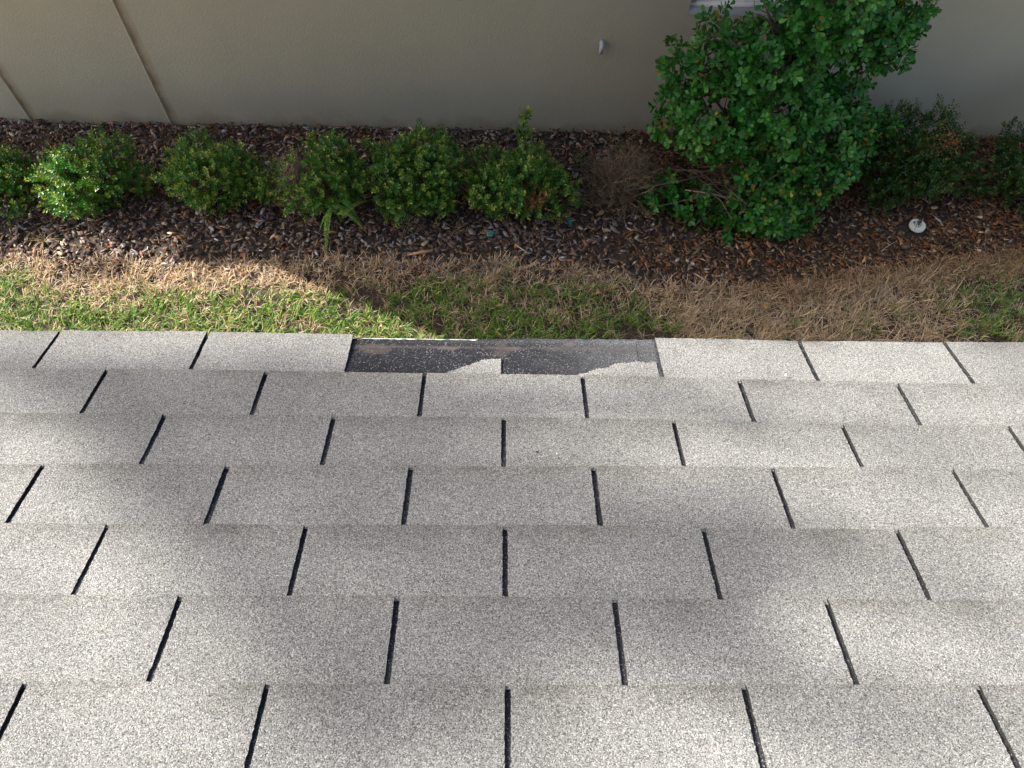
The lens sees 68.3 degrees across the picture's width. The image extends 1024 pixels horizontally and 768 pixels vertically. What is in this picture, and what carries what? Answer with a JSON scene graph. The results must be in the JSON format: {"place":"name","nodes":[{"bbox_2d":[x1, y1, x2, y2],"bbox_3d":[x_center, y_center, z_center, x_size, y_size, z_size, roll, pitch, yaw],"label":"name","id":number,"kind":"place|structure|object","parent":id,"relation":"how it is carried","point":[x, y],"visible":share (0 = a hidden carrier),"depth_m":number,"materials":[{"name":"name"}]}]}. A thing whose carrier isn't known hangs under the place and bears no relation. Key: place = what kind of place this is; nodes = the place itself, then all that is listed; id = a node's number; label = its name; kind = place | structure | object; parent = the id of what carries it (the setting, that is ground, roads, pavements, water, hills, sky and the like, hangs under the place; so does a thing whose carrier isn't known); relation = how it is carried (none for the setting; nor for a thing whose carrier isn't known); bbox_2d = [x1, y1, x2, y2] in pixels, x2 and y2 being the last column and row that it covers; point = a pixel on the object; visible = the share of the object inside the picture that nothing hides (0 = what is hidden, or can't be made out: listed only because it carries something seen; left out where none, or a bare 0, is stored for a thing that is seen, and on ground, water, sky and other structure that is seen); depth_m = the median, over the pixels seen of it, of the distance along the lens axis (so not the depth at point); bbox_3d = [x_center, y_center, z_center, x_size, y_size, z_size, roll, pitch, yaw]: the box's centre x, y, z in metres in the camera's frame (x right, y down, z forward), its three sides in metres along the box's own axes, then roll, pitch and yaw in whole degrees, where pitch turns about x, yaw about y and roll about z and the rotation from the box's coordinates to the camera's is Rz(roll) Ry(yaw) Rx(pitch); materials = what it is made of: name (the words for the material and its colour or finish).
{"place":"outdoors","nodes":[
{"label":"outdoors","id":0,"kind":"place"},
{"bbox_2d":[0,330,1023,767],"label":"shingled house","id":1,"kind":"structure","parent":0,"point":[272,550],"depth_m":1.12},
{"bbox_2d":[0,233,1023,343],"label":"grass","id":2,"kind":"structure","parent":0,"point":[820,288],"depth_m":4.71,"materials":[{"name":"green plant"}]},
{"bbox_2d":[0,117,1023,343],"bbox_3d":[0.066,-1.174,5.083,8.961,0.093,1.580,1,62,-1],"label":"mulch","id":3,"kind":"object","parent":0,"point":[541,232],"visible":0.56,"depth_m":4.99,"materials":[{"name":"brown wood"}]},
{"bbox_2d":[0,140,39,225],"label":"boxwood shrub","id":4,"kind":"object","parent":3,"relation":"on","point":[12,187],"visible":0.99,"depth_m":4.86,"materials":[{"name":"green plant"}]},
{"bbox_2d":[27,225,56,252],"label":"dry grass clump","id":5,"kind":"object","parent":3,"relation":"on","point":[44,239],"visible":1,"depth_m":4.85,"materials":[{"name":"beige plant"}]},
{"bbox_2d":[24,122,158,220],"bbox_3d":[-2.690,-1.330,4.820,0.725,0.543,0.666,1,62,-1],"label":"boxwood shrub","id":6,"kind":"object","parent":3,"relation":"on","point":[65,170],"visible":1,"depth_m":4.75,"materials":[{"name":"green plant"}]},
{"bbox_2d":[149,126,290,218],"bbox_3d":[-1.869,-1.366,4.842,0.898,0.582,0.596,1,62,-1],"label":"boxwood shrub","id":7,"kind":"object","parent":3,"relation":"on","point":[201,158],"visible":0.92,"depth_m":4.76,"materials":[{"name":"green plant"}]},
{"bbox_2d":[255,128,384,225],"bbox_3d":[-1.234,-1.349,4.817,0.862,0.644,0.619,1,62,-1],"label":"boxwood shrub","id":8,"kind":"object","parent":3,"relation":"on","point":[302,187],"visible":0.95,"depth_m":4.76,"materials":[{"name":"green plant"}]},
{"bbox_2d":[319,198,366,254],"bbox_3d":[-1.064,-1.051,4.832,0.437,0.239,0.173,-33,67,-18],"label":"fern","id":9,"kind":"object","parent":3,"relation":"on","point":[346,212],"visible":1,"depth_m":4.76,"materials":[{"name":"green plant"}]},
{"bbox_2d":[392,214,419,236],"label":"dry grass clump","id":10,"kind":"object","parent":3,"relation":"on","point":[408,226],"visible":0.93,"depth_m":4.97,"materials":[{"name":"brown plant"}]},
{"bbox_2d":[368,118,471,226],"bbox_3d":[-0.588,-1.356,4.852,0.664,0.604,0.646,1,62,-1],"label":"boxwood shrub","id":11,"kind":"object","parent":3,"relation":"on","point":[435,155],"visible":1,"depth_m":4.75,"materials":[{"name":"green plant"}]},
{"bbox_2d":[407,249,432,255],"bbox_3d":[-0.592,-0.846,4.856,0.166,0.021,0.021,-11,62,-7],"label":"wood chunk","id":12,"kind":"object","parent":3,"relation":"on","point":[422,252],"visible":1,"depth_m":4.85,"materials":[{"name":"brown wood"}]},
{"bbox_2d":[445,219,469,239],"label":"dry grass clump","id":13,"kind":"object","parent":3,"relation":"on","point":[456,229],"visible":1,"depth_m":4.97,"materials":[{"name":"brown plant"}]},
{"bbox_2d":[0,0,1023,137],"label":"stucco house","id":14,"kind":"structure","parent":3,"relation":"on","point":[576,65],"depth_m":4.95,"materials":[{"name":"beige paint"}]},
{"bbox_2d":[688,0,826,16],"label":"window","id":15,"kind":"structure","parent":14,"relation":"in","point":[740,6],"depth_m":4.63,"materials":[{"name":"white paint"}]},
{"bbox_2d":[460,105,586,224],"bbox_3d":[0.046,-1.339,4.831,0.768,0.686,0.637,-13,63,-8],"label":"boxwood shrub","id":16,"kind":"object","parent":3,"relation":"on","point":[545,177],"visible":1,"depth_m":4.79,"materials":[{"name":"green plant"}]},
{"bbox_2d":[572,127,673,224],"bbox_3d":[0.727,-1.401,4.993,0.753,0.489,0.757,-32,67,-17],"label":"dead shrub","id":17,"kind":"object","parent":3,"relation":"on","point":[623,175],"visible":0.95,"depth_m":4.95,"materials":[{"name":"brown plant"}]},
{"bbox_2d":[656,248,675,257],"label":"dry grass clump","id":18,"kind":"object","parent":3,"relation":"on","point":[665,252],"visible":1,"depth_m":4.92,"materials":[{"name":"brown plant"}]},
{"bbox_2d":[627,0,941,245],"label":"glossy shrub","id":19,"kind":"object","parent":3,"relation":"on","point":[837,31],"visible":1,"depth_m":4.35,"materials":[{"name":"green plant"}]},
{"bbox_2d":[798,234,815,245],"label":"dry grass clump","id":20,"kind":"object","parent":3,"relation":"on","point":[809,241],"visible":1,"depth_m":4.99,"materials":[{"name":"brown plant"}]},
{"bbox_2d":[909,219,925,232],"bbox_3d":[2.722,-1.063,5.065,0.104,0.022,0.104,1,62,-1],"label":"cleanout cover","id":21,"kind":"object","parent":3,"relation":"on","point":[919,229],"visible":0.99,"depth_m":5.05,"materials":[{"name":"white plastic"}]},
{"bbox_2d":[913,216,923,229],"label":"fallen sprig","id":22,"kind":"object","parent":21,"relation":"on","point":[919,222],"visible":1,"depth_m":5.04,"materials":[{"name":"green plant"}]},
{"bbox_2d":[849,93,986,217],"bbox_3d":[2.667,-1.494,4.958,0.887,0.698,0.671,1,62,-1],"label":"boxwood shrub","id":23,"kind":"object","parent":3,"relation":"on","point":[939,160],"visible":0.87,"depth_m":4.90,"materials":[{"name":"green plant"}]},
{"bbox_2d":[962,116,1023,212],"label":"boxwood shrub","id":24,"kind":"object","parent":3,"relation":"on","point":[1006,158],"visible":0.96,"depth_m":4.96,"materials":[{"name":"green plant"}]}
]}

